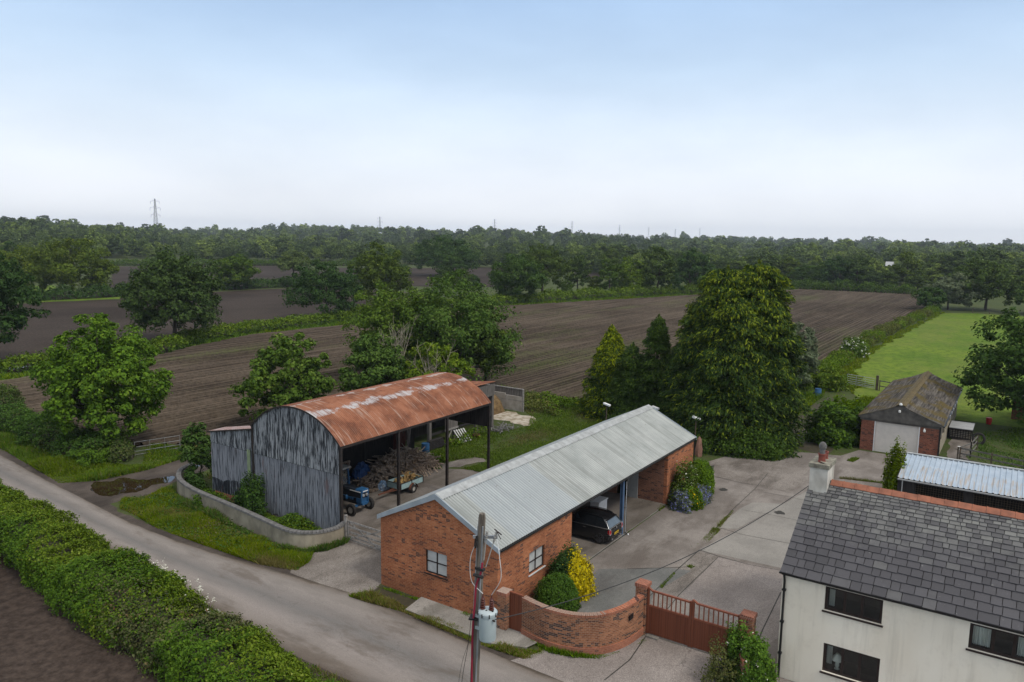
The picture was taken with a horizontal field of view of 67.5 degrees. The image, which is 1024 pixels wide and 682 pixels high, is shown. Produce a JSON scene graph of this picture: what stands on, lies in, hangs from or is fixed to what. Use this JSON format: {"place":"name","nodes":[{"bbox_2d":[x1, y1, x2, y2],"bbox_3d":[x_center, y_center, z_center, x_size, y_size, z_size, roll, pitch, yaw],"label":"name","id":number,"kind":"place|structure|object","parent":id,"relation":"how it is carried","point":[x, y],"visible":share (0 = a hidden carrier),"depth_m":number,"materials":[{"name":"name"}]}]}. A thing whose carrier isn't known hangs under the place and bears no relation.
{"place":"outdoors","nodes":[
{"label":"outdoors","id":0,"kind":"place"},
{"bbox_2d":[0,555,164,681],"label":"soil field","id":1,"kind":"structure","parent":0,"point":[39,642],"depth_m":31.34,"materials":[{"name":"soil"}]},
{"bbox_2d":[55,451,210,504],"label":"muddy track","id":2,"kind":"structure","parent":0,"point":[82,489],"depth_m":51.71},
{"bbox_2d":[90,476,174,495],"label":"puddle","id":3,"kind":"object","parent":2,"relation":"on","point":[117,486],"visible":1,"depth_m":51.48,"materials":[{"name":"liquid"}]},
{"bbox_2d":[0,287,424,365],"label":"ploughed field","id":4,"kind":"structure","parent":0,"point":[37,334],"depth_m":158.49,"materials":[{"name":"soil"}]},
{"bbox_2d":[278,259,364,317],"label":"oak tree","id":5,"kind":"object","parent":4,"relation":"on","point":[343,284],"visible":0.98,"depth_m":148.63,"materials":[{"name":"green plant"}]},
{"bbox_2d":[347,241,416,300],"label":"oak tree","id":6,"kind":"object","parent":4,"relation":"on","point":[370,274],"visible":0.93,"depth_m":167.16,"materials":[{"name":"green plant"}]},
{"bbox_2d":[118,484,313,569],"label":"verge grass","id":7,"kind":"structure","parent":0,"point":[294,559],"depth_m":43.54,"materials":[{"name":"green plant"}]},
{"bbox_2d":[110,266,324,287],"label":"ploughed field","id":8,"kind":"structure","parent":0,"point":[121,275],"depth_m":314.51,"materials":[{"name":"soil"}]},
{"bbox_2d":[0,455,561,681],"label":"road","id":9,"kind":"structure","parent":0,"point":[342,633],"depth_m":34.33,"materials":[{"name":"asphalt"}]},
{"bbox_2d":[207,372,491,528],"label":"dutch barn","id":10,"kind":"structure","parent":0,"point":[297,454],"depth_m":46.41,"materials":[{"name":"metal"}]},
{"bbox_2d":[267,468,478,548],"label":"barn floor","id":11,"kind":"structure","parent":0,"point":[432,482],"depth_m":49.83,"materials":[{"name":"concrete"}]},
{"bbox_2d":[343,464,374,515],"bbox_3d":[-10.599,9.175,47.892,4.028,2.564,2.040,6,9,33],"label":"tractor","id":12,"kind":"object","parent":11,"relation":"on","point":[357,495],"visible":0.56,"depth_m":47.08,"materials":[{"name":"blue metal"}]},
{"bbox_2d":[352,444,443,488],"bbox_3d":[-8.103,8.830,55.029,5.184,2.228,7.964,12,14,55],"label":"log heap","id":13,"kind":"object","parent":11,"relation":"on","point":[413,460],"visible":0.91,"depth_m":54.13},
{"bbox_2d":[321,267,511,286],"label":"ploughed field","id":14,"kind":"structure","parent":0,"point":[418,277],"depth_m":332.62,"materials":[{"name":"soil"}]},
{"bbox_2d":[0,289,925,445],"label":"ploughed field","id":15,"kind":"structure","parent":0,"point":[560,341],"depth_m":115.53,"materials":[{"name":"soil"}]},
{"bbox_2d":[227,331,337,420],"bbox_3d":[-19.545,3.592,65.975,9.824,8.848,9.397,6,9,33],"label":"ash sapling clump","id":16,"kind":"object","parent":15,"relation":"on","point":[259,381],"visible":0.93,"depth_m":64.56,"materials":[{"name":"green plant"}]},
{"bbox_2d":[336,333,407,392],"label":"elder tree","id":17,"kind":"object","parent":15,"relation":"on","point":[384,362],"visible":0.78,"depth_m":71.33,"materials":[{"name":"green plant"}]},
{"bbox_2d":[339,280,453,368],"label":"ash tree","id":18,"kind":"object","parent":15,"relation":"on","point":[388,309],"visible":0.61,"depth_m":84.65,"materials":[{"name":"green plant"}]},
{"bbox_2d":[397,269,524,380],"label":"ash tree","id":19,"kind":"object","parent":15,"relation":"on","point":[470,320],"visible":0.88,"depth_m":83.20,"materials":[{"name":"green plant"}]},
{"bbox_2d":[406,597,536,646],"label":"path","id":20,"kind":"structure","parent":0,"point":[428,607],"depth_m":34.01,"materials":[{"name":"concrete"}]},
{"bbox_2d":[0,232,1023,681],"bbox_3d":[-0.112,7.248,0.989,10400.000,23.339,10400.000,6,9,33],"label":"ground","id":21,"kind":"structure","parent":0,"point":[996,306],"depth_m":68.47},
{"bbox_2d":[0,243,49,290],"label":"oak tree","id":22,"kind":"object","parent":21,"relation":"on","point":[20,258],"visible":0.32,"depth_m":199.59,"materials":[{"name":"green plant"}]},
{"bbox_2d":[0,253,51,343],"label":"oak tree","id":23,"kind":"object","parent":21,"relation":"on","point":[18,315],"visible":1,"depth_m":96.01,"materials":[{"name":"green plant"}]},
{"bbox_2d":[0,382,135,463],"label":"hedge","id":24,"kind":"object","parent":21,"relation":"on","point":[27,422],"visible":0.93,"depth_m":59.50,"materials":[{"name":"green plant"}]},
{"bbox_2d":[21,236,119,292],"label":"oak tree","id":25,"kind":"object","parent":21,"relation":"on","point":[59,266],"visible":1,"depth_m":193.70,"materials":[{"name":"green plant"}]},
{"bbox_2d":[0,426,187,482],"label":"verge grass","id":26,"kind":"structure","parent":21,"relation":"on","point":[50,466],"depth_m":55.35,"materials":[{"name":"green plant"}]},
{"bbox_2d":[66,440,121,467],"bbox_3d":[-30.614,8.216,56.712,3.891,1.610,4.384,6,9,33],"label":"nettle clump","id":27,"kind":"object","parent":21,"relation":"on","point":[100,458],"visible":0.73,"depth_m":55.42,"materials":[{"name":"green plant"}]},
{"bbox_2d":[28,313,174,437],"bbox_3d":[-31.836,3.267,59.343,9.923,10.900,9.955,6,9,33],"label":"lime tree","id":28,"kind":"object","parent":21,"relation":"on","point":[102,360],"visible":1,"depth_m":57.36,"materials":[{"name":"green plant"}]},
{"bbox_2d":[5,276,311,301],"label":"hedge","id":29,"kind":"object","parent":21,"relation":"on","point":[59,294],"visible":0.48,"depth_m":193.71,"materials":[{"name":"green plant"}]},
{"bbox_2d":[0,312,335,373],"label":"hedge","id":30,"kind":"object","parent":21,"relation":"on","point":[183,338],"visible":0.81,"depth_m":117.38,"materials":[{"name":"green plant"}]},
{"bbox_2d":[113,245,224,334],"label":"oak tree","id":31,"kind":"object","parent":21,"relation":"on","point":[156,279],"visible":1,"depth_m":112.40,"materials":[{"name":"green plant"}]},
{"bbox_2d":[0,477,346,681],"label":"hedge","id":32,"kind":"object","parent":21,"relation":"on","point":[176,642],"visible":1,"depth_m":32.64,"materials":[{"name":"green plant"}]},
{"bbox_2d":[8,496,350,681],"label":"verge grass","id":33,"kind":"structure","parent":21,"relation":"on","point":[316,669],"depth_m":33.91,"materials":[{"name":"green plant"}]},
{"bbox_2d":[177,422,211,477],"bbox_3d":[-21.132,7.638,51.874,2.697,4.572,2.446,-6,10,-40],"label":"sapling","id":34,"kind":"object","parent":21,"relation":"on","point":[199,454],"visible":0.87,"depth_m":51.19,"materials":[{"name":"green plant"}]},
{"bbox_2d":[99,257,364,265],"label":"hedge","id":35,"kind":"object","parent":21,"relation":"on","point":[203,260],"visible":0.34,"depth_m":389.04,"materials":[{"name":"green plant"}]},
{"bbox_2d":[209,253,261,289],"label":"oak tree","id":36,"kind":"object","parent":21,"relation":"on","point":[235,271],"visible":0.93,"depth_m":226.00,"materials":[{"name":"green plant"}]},
{"bbox_2d":[228,470,267,515],"bbox_3d":[-16.060,9.164,46.689,3.075,2.829,2.298,2,8,9],"label":"elder bush","id":37,"kind":"object","parent":21,"relation":"on","point":[246,494],"visible":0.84,"depth_m":46.19,"materials":[{"name":"green plant"}]},
{"bbox_2d":[163,484,350,552],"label":"wall weeds","id":38,"kind":"object","parent":21,"relation":"on","point":[215,513],"depth_m":44.22,"materials":[{"name":"green plant"}]},
{"bbox_2d":[176,463,344,548],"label":"roadside wall","id":39,"kind":"structure","parent":21,"relation":"on","point":[273,531],"depth_m":43.26,"materials":[{"name":"concrete"}]},
{"bbox_2d":[0,448,562,681],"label":"road margin","id":40,"kind":"object","parent":21,"relation":"on","point":[110,508],"visible":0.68,"depth_m":42.49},
{"bbox_2d":[254,507,321,529],"bbox_3d":[-13.731,10.458,44.514,8.725,0.948,2.315,6,9,33],"label":"ivy","id":41,"kind":"object","parent":21,"relation":"on","point":[295,520],"visible":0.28,"depth_m":44.18,"materials":[{"name":"green plant"}]},
{"bbox_2d":[290,540,380,592],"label":"gravel forecourt","id":42,"kind":"structure","parent":21,"relation":"on","point":[351,567],"depth_m":39.21,"materials":[{"name":"gravel"}]},
{"bbox_2d":[0,287,797,379],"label":"field margin grass","id":43,"kind":"structure","parent":21,"relation":"on","point":[4,376],"depth_m":138.26,"materials":[{"name":"green plant"}]},
{"bbox_2d":[403,341,475,380],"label":"elder tree","id":44,"kind":"object","parent":21,"relation":"on","point":[453,360],"visible":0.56,"depth_m":74.57,"materials":[{"name":"green plant"}]},
{"bbox_2d":[404,231,482,271],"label":"oak tree","id":45,"kind":"object","parent":21,"relation":"on","point":[447,248],"visible":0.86,"depth_m":320.03,"materials":[{"name":"green plant"}]},
{"bbox_2d":[349,587,543,658],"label":"verge grass","id":46,"kind":"structure","parent":21,"relation":"on","point":[372,597],"depth_m":33.82,"materials":[{"name":"green plant"}]},
{"bbox_2d":[401,381,494,440],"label":"cattle shed","id":47,"kind":"structure","parent":21,"relation":"on","point":[488,391],"depth_m":66.40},
{"bbox_2d":[459,512,501,681],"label":"electricity pole","id":48,"kind":"object","parent":21,"relation":"on","point":[481,537],"visible":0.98,"depth_m":24.15,"materials":[{"name":"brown wood"}]},
{"bbox_2d":[475,594,497,642],"bbox_3d":[-0.824,8.672,24.120,0.742,1.480,0.620,2,8,7],"label":"pole transformer","id":49,"kind":"object","parent":48,"relation":"attached to","point":[486,616],"visible":1,"depth_m":23.94,"materials":[{"name":"grey metal"}]},
{"bbox_2d":[454,309,515,380],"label":"ash tree","id":50,"kind":"object","parent":21,"relation":"on","point":[481,359],"visible":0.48,"depth_m":84.86,"materials":[{"name":"green plant"}]},
{"bbox_2d":[484,384,523,411],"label":"silage clamp wall","id":51,"kind":"structure","parent":21,"relation":"on","point":[511,398],"depth_m":75.57,"materials":[{"name":"concrete"}]},
{"bbox_2d":[496,587,512,630],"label":"brick pier","id":52,"kind":"structure","parent":21,"relation":"on","point":[503,599],"depth_m":33.13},
{"bbox_2d":[430,385,585,464],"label":"yard weeds","id":53,"kind":"object","parent":21,"relation":"on","point":[549,402],"visible":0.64,"depth_m":75.79,"materials":[{"name":"green plant"}]},
{"bbox_2d":[0,215,1023,287],"bbox_3d":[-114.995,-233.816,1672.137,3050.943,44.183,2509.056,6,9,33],"label":"woodland","id":54,"kind":"object","parent":21,"relation":"on","point":[933,257],"visible":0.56,"depth_m":576.80,"materials":[{"name":"green plant"}]},
{"bbox_2d":[488,253,549,296],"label":"oak tree","id":55,"kind":"object","parent":21,"relation":"on","point":[515,281],"visible":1,"depth_m":193.62,"materials":[{"name":"green plant"}]},
{"bbox_2d":[377,404,696,622],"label":"cart shed","id":56,"kind":"structure","parent":21,"relation":"on","point":[527,503],"depth_m":37.02,"materials":[{"name":"orange brick"}]},
{"bbox_2d":[424,549,447,580],"bbox_3d":[-3.485,10.306,35.421,1.400,1.175,0.200,6,9,33],"label":"window","id":57,"kind":"structure","parent":56,"relation":"in","point":[436,563],"depth_m":35.49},
{"bbox_2d":[521,243,575,292],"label":"oak tree","id":58,"kind":"object","parent":21,"relation":"on","point":[544,257],"visible":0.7,"depth_m":219.26,"materials":[{"name":"green plant"}]},
{"bbox_2d":[532,570,581,611],"bbox_3d":[2.088,11.484,35.180,2.258,1.849,2.393,6,9,33],"label":"privet bush","id":59,"kind":"object","parent":21,"relation":"on","point":[550,591],"visible":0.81,"depth_m":34.65,"materials":[{"name":"green plant"}]},
{"bbox_2d":[328,283,787,322],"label":"hedge","id":60,"kind":"object","parent":21,"relation":"on","point":[617,292],"visible":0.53,"depth_m":209.75,"materials":[{"name":"green plant"}]},
{"bbox_2d":[429,402,695,471],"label":"yard grass","id":61,"kind":"structure","parent":21,"relation":"on","point":[464,450],"depth_m":64.99,"materials":[{"name":"green plant"}]},
{"bbox_2d":[563,254,591,287],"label":"tree","id":62,"kind":"object","parent":21,"relation":"on","point":[578,266],"visible":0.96,"depth_m":229.55,"materials":[{"name":"green plant"}]},
{"bbox_2d":[521,594,643,654],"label":"curved brick wall","id":63,"kind":"structure","parent":21,"relation":"on","point":[606,631],"depth_m":31.70,"materials":[{"name":"brick"}]},
{"bbox_2d":[571,324,640,420],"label":"golden cypress","id":64,"kind":"object","parent":21,"relation":"on","point":[609,350],"visible":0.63,"depth_m":72.68,"materials":[{"name":"green plant"}]},
{"bbox_2d":[616,256,647,291],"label":"tree","id":65,"kind":"object","parent":21,"relation":"on","point":[635,274],"visible":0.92,"depth_m":228.07,"materials":[{"name":"green plant"}]},
{"bbox_2d":[601,313,686,421],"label":"cypress tree","id":66,"kind":"object","parent":21,"relation":"on","point":[642,374],"visible":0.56,"depth_m":68.63,"materials":[{"name":"green plant"}]},
{"bbox_2d":[634,245,676,288],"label":"tree","id":67,"kind":"object","parent":21,"relation":"on","point":[663,274],"visible":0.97,"depth_m":229.56,"materials":[{"name":"green plant"}]},
{"bbox_2d":[672,247,713,284],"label":"tree","id":68,"kind":"object","parent":21,"relation":"on","point":[684,270],"visible":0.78,"depth_m":242.45,"materials":[{"name":"green plant"}]},
{"bbox_2d":[694,625,741,681],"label":"shrub","id":69,"kind":"object","parent":21,"relation":"on","point":[714,671],"visible":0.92,"depth_m":29.27,"materials":[{"name":"green plant"}]},
{"bbox_2d":[537,450,901,672],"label":"concrete yard","id":70,"kind":"structure","parent":21,"relation":"on","point":[665,536],"depth_m":45.45,"materials":[{"name":"concrete"}]},
{"bbox_2d":[546,539,598,603],"bbox_3d":[2.772,10.895,36.712,2.541,2.640,2.650,6,9,33],"label":"golden privet","id":71,"kind":"object","parent":70,"relation":"on","point":[576,567],"visible":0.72,"depth_m":36.25,"materials":[{"name":"yellow plant"}]},
{"bbox_2d":[577,568,689,612],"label":"concrete slab","id":72,"kind":"structure","parent":70,"relation":"on","point":[613,597],"depth_m":37.96,"materials":[{"name":"concrete"}]},
{"bbox_2d":[635,578,651,633],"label":"brick pier","id":73,"kind":"structure","parent":70,"relation":"on","point":[641,585],"depth_m":33.05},
{"bbox_2d":[646,586,691,646],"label":"driveway gate","id":74,"kind":"structure","parent":73,"relation":"attached to","point":[666,623],"depth_m":32.54,"materials":[{"name":"brown wood"}]},
{"bbox_2d":[666,456,699,507],"bbox_3d":[11.133,8.998,49.515,2.175,3.221,2.877,6,9,33],"label":"garden shrub","id":75,"kind":"object","parent":70,"relation":"on","point":[678,480],"visible":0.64,"depth_m":49.21,"materials":[{"name":"green plant"}]},
{"bbox_2d":[661,551,716,594],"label":"concrete slab","id":76,"kind":"structure","parent":70,"relation":"on","point":[700,561],"depth_m":39.61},
{"bbox_2d":[681,558,782,643],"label":"concrete slab","id":77,"kind":"structure","parent":70,"relation":"on","point":[732,586],"depth_m":37.28,"materials":[{"name":"concrete"}]},
{"bbox_2d":[717,502,779,528],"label":"concrete slab","id":78,"kind":"structure","parent":70,"relation":"on","point":[740,517],"depth_m":47.85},
{"bbox_2d":[740,609,757,635],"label":"brick pier","id":79,"kind":"structure","parent":70,"relation":"on","point":[749,616],"depth_m":30.55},
{"bbox_2d":[690,599,740,655],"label":"driveway gate","id":80,"kind":"structure","parent":79,"relation":"attached to","point":[702,631],"depth_m":31.61,"materials":[{"name":"brown wood"}]},
{"bbox_2d":[700,491,806,567],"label":"concrete slab","id":81,"kind":"structure","parent":70,"relation":"on","point":[773,526],"depth_m":43.90,"materials":[{"name":"concrete"}]},
{"bbox_2d":[713,460,809,491],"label":"concrete slab","id":82,"kind":"structure","parent":70,"relation":"on","point":[786,476],"depth_m":56.37,"materials":[{"name":"concrete"}]},
{"bbox_2d":[880,435,906,490],"bbox_3d":[25.292,8.451,50.304,1.597,4.545,1.533,0,8,-10],"label":"conifer tree","id":83,"kind":"object","parent":70,"relation":"on","point":[891,471],"visible":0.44,"depth_m":50.26,"materials":[{"name":"green plant"}]},
{"bbox_2d":[897,452,1023,512],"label":"kennel shed","id":84,"kind":"structure","parent":70,"relation":"on","point":[982,484],"depth_m":48.48,"materials":[{"name":"white metal"}]},
{"bbox_2d":[658,258,812,461],"bbox_3d":[18.492,0.936,64.547,13.572,15.824,11.911,6,9,33],"label":"cypress tree","id":85,"kind":"object","parent":21,"relation":"on","point":[738,347],"visible":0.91,"depth_m":61.99,"materials":[{"name":"green plant"}]},
{"bbox_2d":[695,425,798,460],"bbox_3d":[18.569,7.899,61.284,7.779,2.598,4.407,6,9,33],"label":"bramble bush","id":86,"kind":"object","parent":21,"relation":"on","point":[771,450],"visible":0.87,"depth_m":60.27,"materials":[{"name":"green plant"}]},
{"bbox_2d":[792,321,820,386],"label":"willow tree","id":87,"kind":"object","parent":21,"relation":"on","point":[810,357],"visible":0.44,"depth_m":84.38,"materials":[{"name":"plant"}]},
{"bbox_2d":[808,362,854,392],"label":"elder bush","id":88,"kind":"object","parent":21,"relation":"on","point":[831,380],"visible":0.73,"depth_m":87.63,"materials":[{"name":"green plant"}]},
{"bbox_2d":[799,396,867,449],"bbox_3d":[27.533,6.614,65.562,5.815,4.349,5.187,-3,9,-26],"label":"laurel bush","id":89,"kind":"object","parent":21,"relation":"on","point":[846,425],"visible":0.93,"depth_m":64.06,"materials":[{"name":"green plant"}]},
{"bbox_2d":[818,256,855,283],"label":"tree","id":90,"kind":"object","parent":21,"relation":"on","point":[829,273],"visible":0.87,"depth_m":271.54,"materials":[{"name":"green plant"}]},
{"bbox_2d":[790,277,917,293],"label":"hedge","id":91,"kind":"object","parent":21,"relation":"on","point":[849,286],"visible":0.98,"depth_m":262.94,"materials":[{"name":"green plant"}]},
{"bbox_2d":[841,254,873,285],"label":"tree","id":92,"kind":"object","parent":21,"relation":"on","point":[860,267],"visible":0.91,"depth_m":266.51,"materials":[{"name":"green plant"}]},
{"bbox_2d":[817,305,940,372],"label":"hedge","id":93,"kind":"object","parent":21,"relation":"on","point":[840,358],"visible":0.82,"depth_m":132.50,"materials":[{"name":"green plant"}]},
{"bbox_2d":[776,442,1023,681],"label":"farmhouse","id":94,"kind":"object","parent":21,"relation":"on","point":[880,584],"visible":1,"depth_m":28.49,"materials":[{"name":"white paint"}]},
{"bbox_2d":[819,643,879,681],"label":"window","id":95,"kind":"structure","parent":94,"relation":"in","point":[827,647],"depth_m":28.81,"materials":[{"name":"black glass"}]},
{"bbox_2d":[822,586,882,627],"bbox_3d":[12.676,9.761,28.417,2.100,1.005,0.472,6,9,33],"label":"window","id":96,"kind":"structure","parent":94,"relation":"in","point":[832,590],"depth_m":28.46,"materials":[{"name":"black glass"}]},
{"bbox_2d":[966,623,1023,665],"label":"window","id":97,"kind":"structure","parent":94,"relation":"in","point":[981,635],"depth_m":26.01,"materials":[{"name":"black glass"}]},
{"bbox_2d":[858,371,962,455],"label":"paddock garage","id":98,"kind":"structure","parent":21,"relation":"on","point":[916,413],"depth_m":62.78,"materials":[{"name":"red brick"}]},
{"bbox_2d":[872,421,919,454],"bbox_3d":[31.020,7.943,61.892,3.293,2.550,0.180,6,9,33],"label":"roller door","id":99,"kind":"structure","parent":98,"relation":"in","point":[885,434],"depth_m":61.96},
{"bbox_2d":[911,286,947,308],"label":"hawthorn tree","id":100,"kind":"object","parent":21,"relation":"on","point":[924,295],"visible":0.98,"depth_m":192.29,"materials":[{"name":"green plant"}]},
{"bbox_2d":[843,313,1023,427],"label":"pasture","id":101,"kind":"structure","parent":21,"relation":"on","point":[940,345],"depth_m":113.91,"materials":[{"name":"green plant"}]},
{"bbox_2d":[836,312,944,393],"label":"pasture tufts","id":102,"kind":"object","parent":101,"relation":"on","point":[855,364],"visible":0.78,"depth_m":110.55,"materials":[{"name":"green plant"}]},
{"bbox_2d":[923,272,979,309],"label":"willow tree","id":103,"kind":"object","parent":21,"relation":"on","point":[944,284],"visible":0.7,"depth_m":194.06,"materials":[{"name":"plant"}]},
{"bbox_2d":[945,257,1023,309],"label":"oak tree","id":104,"kind":"object","parent":21,"relation":"on","point":[993,276],"visible":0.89,"depth_m":193.16,"materials":[{"name":"green plant"}]},
{"bbox_2d":[951,307,1023,424],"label":"sycamore tree","id":105,"kind":"object","parent":21,"relation":"on","point":[1009,355],"visible":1,"depth_m":69.32,"materials":[{"name":"green plant"}]},
{"bbox_2d":[0,0,1023,244],"label":"sky","id":106,"kind":"structure","parent":0,"point":[892,120],"materials":[{"name":"blue"}]},
{"bbox_2d":[571,491,663,559],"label":"carport floor","id":107,"kind":"structure","parent":0,"point":[639,510],"depth_m":47.48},
{"bbox_2d":[572,506,622,543],"bbox_3d":[4.167,10.331,44.058,4.150,1.536,2.140,6,9,33],"label":"car","id":108,"kind":"object","parent":107,"relation":"on","point":[599,525],"visible":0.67,"depth_m":43.03,"materials":[{"name":"black metal"}]},
{"bbox_2d":[510,635,793,681],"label":"driveway","id":109,"kind":"structure","parent":0,"point":[658,660],"depth_m":30.75,"materials":[{"name":"concrete"}]},
{"bbox_2d":[720,620,779,681],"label":"climbing rose bush","id":110,"kind":"object","parent":109,"relation":"on","point":[753,649],"visible":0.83,"depth_m":28.93,"materials":[{"name":"green plant"}]},
{"bbox_2d":[976,426,1023,468],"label":"paddock grass","id":111,"kind":"structure","parent":0,"point":[1017,436],"depth_m":64.89,"materials":[{"name":"green plant"}]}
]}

